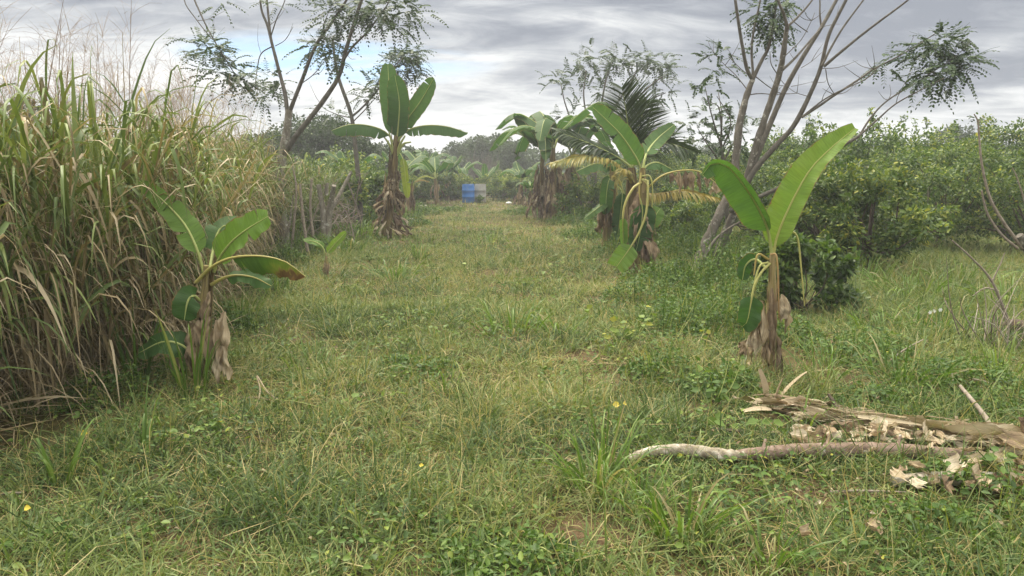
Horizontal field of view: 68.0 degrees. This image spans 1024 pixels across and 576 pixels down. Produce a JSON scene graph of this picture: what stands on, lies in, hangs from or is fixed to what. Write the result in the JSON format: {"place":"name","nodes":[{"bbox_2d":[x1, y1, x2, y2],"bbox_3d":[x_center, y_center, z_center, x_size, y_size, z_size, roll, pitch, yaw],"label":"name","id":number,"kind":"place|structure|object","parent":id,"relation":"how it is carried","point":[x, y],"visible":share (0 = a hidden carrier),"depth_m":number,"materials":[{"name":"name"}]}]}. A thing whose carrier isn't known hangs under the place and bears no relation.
{"place":"outdoors","nodes":[
{"label":"outdoors","id":0,"kind":"place"},
{"bbox_2d":[465,138,498,182],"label":"bare bush","id":1,"kind":"object","parent":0,"point":[481,166],"visible":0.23,"depth_m":51.00,"materials":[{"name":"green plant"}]},
{"bbox_2d":[0,174,1023,575],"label":"ground","id":2,"kind":"structure","parent":0,"point":[44,416],"depth_m":4.47,"materials":[{"name":"plant"}]},
{"bbox_2d":[25,414,127,487],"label":"grass tuft","id":3,"kind":"object","parent":2,"relation":"on","point":[51,472],"visible":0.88,"depth_m":3.87,"materials":[{"name":"plant"}]},
{"bbox_2d":[37,516,170,545],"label":"weed plant","id":4,"kind":"object","parent":2,"relation":"on","point":[58,518],"visible":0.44,"depth_m":3.29,"materials":[{"name":"green plant"}]},
{"bbox_2d":[102,299,169,385],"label":"grass tuft","id":5,"kind":"object","parent":2,"relation":"on","point":[122,357],"visible":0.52,"depth_m":5.63,"materials":[{"name":"plant"}]},
{"bbox_2d":[136,374,163,456],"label":"grass tuft","id":6,"kind":"object","parent":2,"relation":"on","point":[145,429],"visible":0.71,"depth_m":4.26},
{"bbox_2d":[134,305,230,400],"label":"grass tuft","id":7,"kind":"object","parent":2,"relation":"on","point":[175,372],"visible":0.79,"depth_m":5.25,"materials":[{"name":"plant"}]},
{"bbox_2d":[0,30,374,444],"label":"tall grass","id":8,"kind":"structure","parent":2,"relation":"on","point":[49,136],"depth_m":5.41,"materials":[{"name":"plant"}]},
{"bbox_2d":[0,0,280,172],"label":"grass seed heads","id":9,"kind":"object","parent":8,"relation":"attached to","point":[105,80],"depth_m":7.63,"materials":[{"name":"plant"}]},
{"bbox_2d":[138,180,304,383],"bbox_3d":[-2.076,-0.013,5.588,1.299,1.545,0.680,0,9,0],"label":"banana plant","id":10,"kind":"object","parent":2,"relation":"on","point":[225,240],"visible":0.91,"depth_m":5.50,"materials":[{"name":"green plant"}]},
{"bbox_2d":[213,283,275,318],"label":"grass tuft","id":11,"kind":"object","parent":2,"relation":"on","point":[234,303],"visible":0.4,"depth_m":8.10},
{"bbox_2d":[225,267,310,295],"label":"grass tuft","id":12,"kind":"object","parent":2,"relation":"on","point":[277,285],"visible":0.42,"depth_m":9.78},
{"bbox_2d":[286,166,296,250],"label":"bare sapling","id":13,"kind":"object","parent":2,"relation":"on","point":[293,226],"visible":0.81,"depth_m":14.34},
{"bbox_2d":[291,180,314,255],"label":"bare sapling","id":14,"kind":"object","parent":2,"relation":"on","point":[303,219],"visible":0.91,"depth_m":14.14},
{"bbox_2d":[163,0,448,245],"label":"slender tree","id":15,"kind":"object","parent":2,"relation":"on","point":[286,142],"visible":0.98,"depth_m":14.48,"materials":[{"name":"grey plant"}]},
{"bbox_2d":[278,141,349,176],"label":"bush","id":16,"kind":"object","parent":2,"relation":"on","point":[328,157],"visible":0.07,"depth_m":31.03,"materials":[{"name":"green plant"}]},
{"bbox_2d":[269,334,365,374],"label":"grass tuft","id":17,"kind":"object","parent":2,"relation":"on","point":[291,359],"visible":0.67,"depth_m":6.20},
{"bbox_2d":[257,114,385,170],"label":"shade tree","id":18,"kind":"object","parent":2,"relation":"on","point":[311,139],"visible":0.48,"depth_m":34.03,"materials":[{"name":"green plant"}]},
{"bbox_2d":[303,231,346,278],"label":"banana sapling","id":19,"kind":"object","parent":2,"relation":"on","point":[335,242],"visible":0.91,"depth_m":11.24,"materials":[{"name":"green plant"}]},
{"bbox_2d":[292,155,370,224],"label":"bush","id":20,"kind":"object","parent":2,"relation":"on","point":[361,195],"visible":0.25,"depth_m":20.32,"materials":[{"name":"green plant"}]},
{"bbox_2d":[316,171,352,239],"bbox_3d":[-3.729,-1.636,16.083,0.503,1.682,0.641,5,10,27],"label":"forked stump","id":21,"kind":"object","parent":2,"relation":"on","point":[326,221],"visible":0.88,"depth_m":15.91,"materials":[{"name":"wood"}]},
{"bbox_2d":[301,179,367,242],"bbox_3d":[-3.875,-1.587,16.855,1.471,1.676,1.320,-5,10,-31],"label":"brushwood","id":22,"kind":"object","parent":2,"relation":"on","point":[341,218],"visible":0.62,"depth_m":16.91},
{"bbox_2d":[305,148,376,201],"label":"bush","id":23,"kind":"object","parent":2,"relation":"on","point":[367,166],"visible":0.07,"depth_m":26.52,"materials":[{"name":"green plant"}]},
{"bbox_2d":[315,150,383,169],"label":"banana plant","id":24,"kind":"object","parent":2,"relation":"on","point":[340,153],"visible":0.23,"depth_m":29.30,"materials":[{"name":"green plant"}]},
{"bbox_2d":[335,215,393,239],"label":"grass tuft","id":25,"kind":"object","parent":2,"relation":"on","point":[362,229],"visible":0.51,"depth_m":17.41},
{"bbox_2d":[328,155,401,219],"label":"bush","id":26,"kind":"object","parent":2,"relation":"on","point":[375,178],"visible":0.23,"depth_m":23.26,"materials":[{"name":"green plant"}]},
{"bbox_2d":[305,37,436,229],"bbox_3d":[-3.680,-4.073,20.093,3.438,5.124,1.425,0,9,0],"label":"slender tree","id":27,"kind":"object","parent":2,"relation":"on","point":[415,62],"visible":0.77,"depth_m":19.90,"materials":[{"name":"green plant"}]},
{"bbox_2d":[353,250,431,282],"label":"grass tuft","id":28,"kind":"object","parent":2,"relation":"on","point":[398,270],"visible":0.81,"depth_m":11.18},
{"bbox_2d":[375,158,415,203],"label":"bush","id":29,"kind":"object","parent":2,"relation":"on","point":[381,167],"visible":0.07,"depth_m":30.43,"materials":[{"name":"green plant"}]},
{"bbox_2d":[331,63,467,239],"bbox_3d":[-2.558,-3.155,17.913,3.118,4.210,1.205,0,9,0],"label":"banana plant","id":30,"kind":"object","parent":2,"relation":"on","point":[402,113],"visible":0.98,"depth_m":17.69,"materials":[{"name":"green plant"}]},
{"bbox_2d":[371,140,429,182],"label":"shade tree","id":31,"kind":"object","parent":2,"relation":"on","point":[386,151],"visible":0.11,"depth_m":42.76,"materials":[{"name":"green plant"}]},
{"bbox_2d":[381,151,430,204],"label":"banana plant","id":32,"kind":"object","parent":2,"relation":"on","point":[414,163],"visible":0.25,"depth_m":32.46,"materials":[{"name":"green plant"}]},
{"bbox_2d":[400,175,434,215],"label":"banana plant","id":33,"kind":"object","parent":2,"relation":"on","point":[410,202],"visible":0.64,"depth_m":26.61,"materials":[{"name":"brown plant"}]},
{"bbox_2d":[404,234,437,261],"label":"grass tuft","id":34,"kind":"object","parent":2,"relation":"on","point":[420,255],"visible":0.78,"depth_m":13.50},
{"bbox_2d":[400,169,443,202],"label":"bush","id":35,"kind":"object","parent":2,"relation":"on","point":[422,195],"visible":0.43,"depth_m":36.31,"materials":[{"name":"green plant"}]},
{"bbox_2d":[401,150,451,199],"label":"banana plant","id":36,"kind":"object","parent":2,"relation":"on","point":[409,155],"visible":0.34,"depth_m":38.75,"materials":[{"name":"green plant"}]},
{"bbox_2d":[409,156,453,204],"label":"banana plant","id":37,"kind":"object","parent":2,"relation":"on","point":[433,167],"visible":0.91,"depth_m":35.55,"materials":[{"name":"green plant"}]},
{"bbox_2d":[419,171,457,199],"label":"bush","id":38,"kind":"object","parent":2,"relation":"on","point":[442,181],"visible":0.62,"depth_m":40.27,"materials":[{"name":"green plant"}]},
{"bbox_2d":[425,155,461,200],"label":"banana plant","id":39,"kind":"object","parent":2,"relation":"on","point":[450,168],"visible":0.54,"depth_m":40.48,"materials":[{"name":"green plant"}]},
{"bbox_2d":[442,171,471,198],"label":"bush","id":40,"kind":"object","parent":2,"relation":"on","point":[461,180],"visible":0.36,"depth_m":42.31,"materials":[{"name":"green plant"}]},
{"bbox_2d":[439,140,480,175],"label":"shade tree","id":41,"kind":"object","parent":2,"relation":"on","point":[456,148],"visible":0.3,"depth_m":62.48,"materials":[{"name":"green plant"}]},
{"bbox_2d":[462,184,474,202],"bbox_3d":[-2.172,-4.700,37.725,0.645,0.916,0.645,0,9,0],"label":"plastic drum","id":42,"kind":"object","parent":2,"relation":"on","point":[468,192],"visible":0.94,"depth_m":37.47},
{"bbox_2d":[460,132,509,172],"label":"shade tree","id":43,"kind":"object","parent":2,"relation":"on","point":[483,143],"visible":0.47,"depth_m":60.42,"materials":[{"name":"green plant"}]},
{"bbox_2d":[471,163,499,196],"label":"banana plant","id":44,"kind":"object","parent":2,"relation":"on","point":[484,170],"visible":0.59,"depth_m":46.39,"materials":[{"name":"green plant"}]},
{"bbox_2d":[486,172,517,199],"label":"bush","id":45,"kind":"object","parent":2,"relation":"on","point":[494,189],"visible":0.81,"depth_m":41.38,"materials":[{"name":"green plant"}]},
{"bbox_2d":[460,290,555,338],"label":"grass tuft","id":46,"kind":"object","parent":2,"relation":"on","point":[511,319],"visible":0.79,"depth_m":7.64,"materials":[{"name":"plant"}]},
{"bbox_2d":[489,139,532,175],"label":"shade tree","id":47,"kind":"object","parent":2,"relation":"on","point":[507,160],"visible":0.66,"depth_m":58.43,"materials":[{"name":"green plant"}]},
{"bbox_2d":[0,197,1023,575],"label":"weeds","id":48,"kind":"object","parent":2,"relation":"on","point":[676,273],"visible":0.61,"depth_m":5.41,"materials":[{"name":"green plant"}]},
{"bbox_2d":[501,173,534,200],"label":"bush","id":49,"kind":"object","parent":2,"relation":"on","point":[511,183],"visible":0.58,"depth_m":39.27,"materials":[{"name":"green plant"}]},
{"bbox_2d":[498,161,539,204],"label":"banana plant","id":50,"kind":"object","parent":2,"relation":"on","point":[516,170],"visible":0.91,"depth_m":35.68,"materials":[{"name":"green plant"}]},
{"bbox_2d":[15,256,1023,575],"bbox_3d":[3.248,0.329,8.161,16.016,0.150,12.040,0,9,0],"label":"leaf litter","id":51,"kind":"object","parent":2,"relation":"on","point":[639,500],"visible":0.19,"depth_m":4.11,"materials":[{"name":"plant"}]},
{"bbox_2d":[489,113,580,218],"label":"banana plant","id":52,"kind":"object","parent":2,"relation":"on","point":[541,179],"visible":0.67,"depth_m":25.06,"materials":[{"name":"green plant"}]},
{"bbox_2d":[509,292,592,336],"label":"grass tuft","id":53,"kind":"object","parent":2,"relation":"on","point":[553,326],"visible":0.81,"depth_m":7.34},
{"bbox_2d":[495,102,616,219],"bbox_3d":[1.516,-3.995,24.423,3.797,3.756,3.710,-6,10,-33],"label":"banana plant","id":54,"kind":"object","parent":2,"relation":"on","point":[540,126],"visible":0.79,"depth_m":23.99,"materials":[{"name":"green plant"}]},
{"bbox_2d":[446,530,692,567],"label":"weed plant","id":55,"kind":"object","parent":2,"relation":"on","point":[677,545],"visible":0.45,"depth_m":3.13,"materials":[{"name":"green plant"}]},
{"bbox_2d":[532,113,610,217],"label":"banana plant","id":56,"kind":"object","parent":2,"relation":"on","point":[589,133],"visible":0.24,"depth_m":25.56,"materials":[{"name":"green plant"}]},
{"bbox_2d":[552,172,617,219],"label":"bush","id":57,"kind":"object","parent":2,"relation":"on","point":[591,193],"visible":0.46,"depth_m":23.54,"materials":[{"name":"green plant"}]},
{"bbox_2d":[511,407,676,513],"bbox_3d":[0.420,0.835,3.865,0.752,0.380,0.869,7,11,39],"label":"grass tuft","id":58,"kind":"object","parent":2,"relation":"on","point":[599,466],"visible":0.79,"depth_m":3.89,"materials":[{"name":"plant"}]},
{"bbox_2d":[576,141,625,245],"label":"banana plant","id":59,"kind":"object","parent":2,"relation":"on","point":[608,209],"visible":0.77,"depth_m":15.42,"materials":[{"name":"green plant"}]},
{"bbox_2d":[568,148,637,201],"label":"citrus tree","id":60,"kind":"object","parent":2,"relation":"on","point":[578,167],"visible":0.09,"depth_m":37.99,"materials":[{"name":"green plant"}]},
{"bbox_2d":[585,375,628,470],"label":"grass tuft","id":61,"kind":"object","parent":2,"relation":"on","point":[616,433],"visible":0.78,"depth_m":4.01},
{"bbox_2d":[535,37,689,201],"bbox_3d":[3.730,-6.107,28.654,5.780,6.466,2.680,0,9,0],"label":"slender tree","id":62,"kind":"object","parent":2,"relation":"on","point":[640,65],"visible":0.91,"depth_m":28.19,"materials":[{"name":"green plant"}]},
{"bbox_2d":[579,304,655,345],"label":"weed plant","id":63,"kind":"object","parent":2,"relation":"on","point":[615,331],"visible":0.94,"depth_m":6.83,"materials":[{"name":"green plant"}]},
{"bbox_2d":[545,76,720,244],"bbox_3d":[2.051,-2.159,13.905,2.990,3.295,2.621,0,9,0],"label":"coconut palm","id":64,"kind":"object","parent":2,"relation":"on","point":[641,106],"visible":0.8,"depth_m":13.26,"materials":[{"name":"plant"}]},
{"bbox_2d":[560,451,711,516],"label":"grass tuft","id":65,"kind":"object","parent":2,"relation":"on","point":[633,483],"visible":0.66,"depth_m":3.66,"materials":[{"name":"plant"}]},
{"bbox_2d":[603,155,684,206],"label":"citrus tree","id":66,"kind":"object","parent":2,"relation":"on","point":[623,186],"visible":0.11,"depth_m":31.32,"materials":[{"name":"green plant"}]},
{"bbox_2d":[592,104,720,274],"bbox_3d":[2.167,-1.582,12.415,1.963,2.625,2.135,0,9,0],"label":"banana plant","id":67,"kind":"object","parent":2,"relation":"on","point":[640,224],"visible":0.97,"depth_m":11.57,"materials":[{"name":"green plant"}]},
{"bbox_2d":[620,144,706,210],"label":"citrus tree","id":68,"kind":"object","parent":2,"relation":"on","point":[671,165],"visible":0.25,"depth_m":26.37,"materials":[{"name":"green plant"}]},
{"bbox_2d":[315,136,1013,180],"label":"woods","id":69,"kind":"object","parent":2,"relation":"on","point":[533,154],"visible":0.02,"depth_m":72.99,"materials":[{"name":"green plant"}]},
{"bbox_2d":[650,188,712,242],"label":"bush","id":70,"kind":"object","parent":2,"relation":"on","point":[694,213],"visible":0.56,"depth_m":16.13,"materials":[{"name":"green plant"}]},
{"bbox_2d":[600,458,782,555],"bbox_3d":[0.766,0.914,3.367,0.822,0.352,0.800,0,9,0],"label":"grass tuft","id":71,"kind":"object","parent":2,"relation":"on","point":[699,512],"visible":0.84,"depth_m":3.28,"materials":[{"name":"plant"}]},
{"bbox_2d":[656,172,730,231],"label":"bush","id":72,"kind":"object","parent":2,"relation":"on","point":[673,200],"visible":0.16,"depth_m":19.00,"materials":[{"name":"green plant"}]},
{"bbox_2d":[690,359,744,409],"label":"weed plant","id":73,"kind":"object","parent":2,"relation":"on","point":[710,392],"visible":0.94,"depth_m":5.13,"materials":[{"name":"green plant"}]},
{"bbox_2d":[671,72,779,248],"bbox_3d":[3.916,-2.412,14.677,2.044,3.500,1.877,-2,9,-10],"label":"tree","id":74,"kind":"object","parent":2,"relation":"on","point":[720,116],"visible":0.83,"depth_m":14.44,"materials":[{"name":"green plant"}]},
{"bbox_2d":[670,146,782,224],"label":"citrus tree","id":75,"kind":"object","parent":2,"relation":"on","point":[697,167],"visible":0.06,"depth_m":22.67,"materials":[{"name":"green plant"}]},
{"bbox_2d":[707,413,796,439],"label":"weed plant","id":76,"kind":"object","parent":2,"relation":"on","point":[778,422],"visible":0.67,"depth_m":4.50,"materials":[{"name":"green plant"}]},
{"bbox_2d":[694,138,820,240],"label":"citrus tree","id":77,"kind":"object","parent":2,"relation":"on","point":[720,193],"visible":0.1,"depth_m":17.18,"materials":[{"name":"green plant"}]},
{"bbox_2d":[702,123,858,378],"bbox_3d":[1.899,-0.233,5.702,1.147,1.964,0.380,-1,9,-6],"label":"banana plant","id":78,"kind":"object","parent":2,"relation":"on","point":[776,222],"visible":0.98,"depth_m":5.67,"materials":[{"name":"green plant"}]},
{"bbox_2d":[724,497,836,575],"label":"grass tuft","id":79,"kind":"object","parent":2,"relation":"on","point":[797,554],"visible":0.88,"depth_m":3.05,"materials":[{"name":"plant"}]},
{"bbox_2d":[628,433,969,461],"bbox_3d":[1.563,0.889,4.188,1.869,0.135,0.195,0,9,-2],"label":"log","id":80,"kind":"object","parent":2,"relation":"on","point":[716,452],"visible":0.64,"depth_m":4.14,"materials":[{"name":"wood"}]},
{"bbox_2d":[732,230,870,313],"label":"leafy shrub","id":81,"kind":"object","parent":2,"relation":"on","point":[827,260],"visible":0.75,"depth_m":8.45,"materials":[{"name":"green plant"}]},
{"bbox_2d":[746,114,877,220],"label":"citrus tree","id":82,"kind":"object","parent":2,"relation":"on","point":[783,157],"visible":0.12,"depth_m":22.95,"materials":[{"name":"green plant"}]},
{"bbox_2d":[755,137,890,256],"bbox_3d":[5.529,-1.561,13.543,2.605,2.272,2.330,6,11,33],"label":"citrus tree","id":83,"kind":"object","parent":2,"relation":"on","point":[805,227],"visible":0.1,"depth_m":13.54,"materials":[{"name":"green plant"}]},
{"bbox_2d":[781,337,885,381],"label":"grass tuft","id":84,"kind":"object","parent":2,"relation":"on","point":[831,361],"visible":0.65,"depth_m":6.03,"materials":[{"name":"plant"}]},
{"bbox_2d":[691,0,999,270],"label":"leaning tree","id":85,"kind":"object","parent":2,"relation":"on","point":[953,68],"visible":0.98,"depth_m":11.42,"materials":[{"name":"grey plant"}]},
{"bbox_2d":[765,158,961,269],"bbox_3d":[5.581,-1.078,11.655,2.801,1.827,3.186,0,9,0],"label":"citrus tree","id":86,"kind":"object","parent":2,"relation":"on","point":[847,227],"visible":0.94,"depth_m":11.41,"materials":[{"name":"green plant"}]},
{"bbox_2d":[784,107,967,222],"bbox_3d":[8.787,-2.735,18.789,3.984,3.449,3.625,3,9,20],"label":"citrus tree","id":87,"kind":"object","parent":2,"relation":"on","point":[885,142],"visible":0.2,"depth_m":18.37,"materials":[{"name":"green plant"}]},
{"bbox_2d":[732,369,1023,458],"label":"fallen stem","id":88,"kind":"object","parent":2,"relation":"on","point":[946,428],"visible":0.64,"depth_m":4.54,"materials":[{"name":"wood"}]},
{"bbox_2d":[996,428,1023,449],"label":"dry leaf","id":89,"kind":"object","parent":88,"relation":"on","point":[1015,437],"visible":0.94,"depth_m":4.17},
{"bbox_2d":[841,247,917,284],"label":"grass tuft","id":90,"kind":"object","parent":2,"relation":"on","point":[876,269],"visible":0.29,"depth_m":10.60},
{"bbox_2d":[835,295,930,336],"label":"grass tuft","id":91,"kind":"object","parent":2,"relation":"on","point":[850,316],"visible":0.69,"depth_m":7.65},
{"bbox_2d":[854,257,958,300],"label":"grass tuft","id":92,"kind":"object","parent":2,"relation":"on","point":[941,286],"visible":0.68,"depth_m":9.51,"materials":[{"name":"plant"}]},
{"bbox_2d":[823,331,989,401],"bbox_3d":[2.921,0.538,5.744,1.096,0.473,1.226,-8,12,-41],"label":"grass tuft","id":93,"kind":"object","parent":2,"relation":"on","point":[904,375],"visible":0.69,"depth_m":5.64,"materials":[{"name":"plant"}]},
{"bbox_2d":[872,283,1002,334],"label":"grass tuft","id":94,"kind":"object","parent":2,"relation":"on","point":[933,318],"visible":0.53,"depth_m":7.58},
{"bbox_2d":[872,117,1016,218],"bbox_3d":[12.023,-3.238,21.484,4.495,3.246,4.263,0,9,0],"label":"citrus tree","id":95,"kind":"object","parent":2,"relation":"on","point":[928,140],"visible":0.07,"depth_m":20.84,"materials":[{"name":"green plant"}]},
{"bbox_2d":[869,119,1023,247],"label":"citrus tree","id":96,"kind":"object","parent":2,"relation":"on","point":[941,182],"visible":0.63,"depth_m":14.84,"materials":[{"name":"green plant"}]},
{"bbox_2d":[890,471,1007,486],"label":"dry leaves","id":97,"kind":"object","parent":2,"relation":"on","point":[898,479],"visible":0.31,"depth_m":3.87,"materials":[{"name":"brown plant"}]},
{"bbox_2d":[943,453,973,474],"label":"dry leaf","id":98,"kind":"object","parent":97,"relation":"on","point":[954,461],"visible":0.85,"depth_m":3.83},
{"bbox_2d":[929,124,975,149],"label":"shade tree","id":99,"kind":"object","parent":2,"relation":"on","point":[962,134],"visible":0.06,"depth_m":50.17,"materials":[{"name":"green plant"}]},
{"bbox_2d":[906,252,1023,286],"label":"grass tuft","id":100,"kind":"object","parent":2,"relation":"on","point":[962,271],"visible":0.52,"depth_m":10.29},
{"bbox_2d":[919,112,1023,231],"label":"citrus tree","id":101,"kind":"object","parent":2,"relation":"on","point":[1007,131],"visible":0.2,"depth_m":18.85,"materials":[{"name":"green plant"}]},
{"bbox_2d":[959,385,990,421],"bbox_3d":[2.966,0.779,4.820,0.040,0.167,0.632,2,9,11],"label":"stick","id":102,"kind":"object","parent":2,"relation":"on","point":[976,405],"visible":0.59,"depth_m":4.85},
{"bbox_2d":[931,257,1023,353],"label":"twig heap","id":103,"kind":"object","parent":2,"relation":"on","point":[998,330],"visible":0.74,"depth_m":6.92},
{"bbox_2d":[940,130,1023,251],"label":"citrus tree","id":104,"kind":"object","parent":2,"relation":"on","point":[980,210],"visible":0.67,"depth_m":14.28,"materials":[{"name":"green plant"}]},
{"bbox_2d":[952,240,1012,331],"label":"bare branch","id":105,"kind":"object","parent":2,"relation":"on","point":[995,289],"visible":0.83,"depth_m":7.27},
{"bbox_2d":[954,332,1023,376],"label":"grass tuft","id":106,"kind":"object","parent":2,"relation":"on","point":[995,357],"visible":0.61,"depth_m":5.98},
{"bbox_2d":[955,271,1023,307],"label":"grass tuft","id":107,"kind":"object","parent":2,"relation":"on","point":[1001,287],"visible":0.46,"depth_m":9.09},
{"bbox_2d":[967,446,1017,490],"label":"weed plant","id":108,"kind":"object","parent":2,"relation":"on","point":[995,448],"visible":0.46,"depth_m":3.92,"materials":[{"name":"green plant"}]},
{"bbox_2d":[967,114,1023,251],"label":"sprouting stump","id":109,"kind":"object","parent":2,"relation":"on","point":[1018,239],"visible":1,"depth_m":8.36,"materials":[{"name":"wood"}]},
{"bbox_2d":[0,0,1023,168],"label":"sky","id":110,"kind":"structure","parent":0,"point":[490,52],"materials":[{"name":"grey"}]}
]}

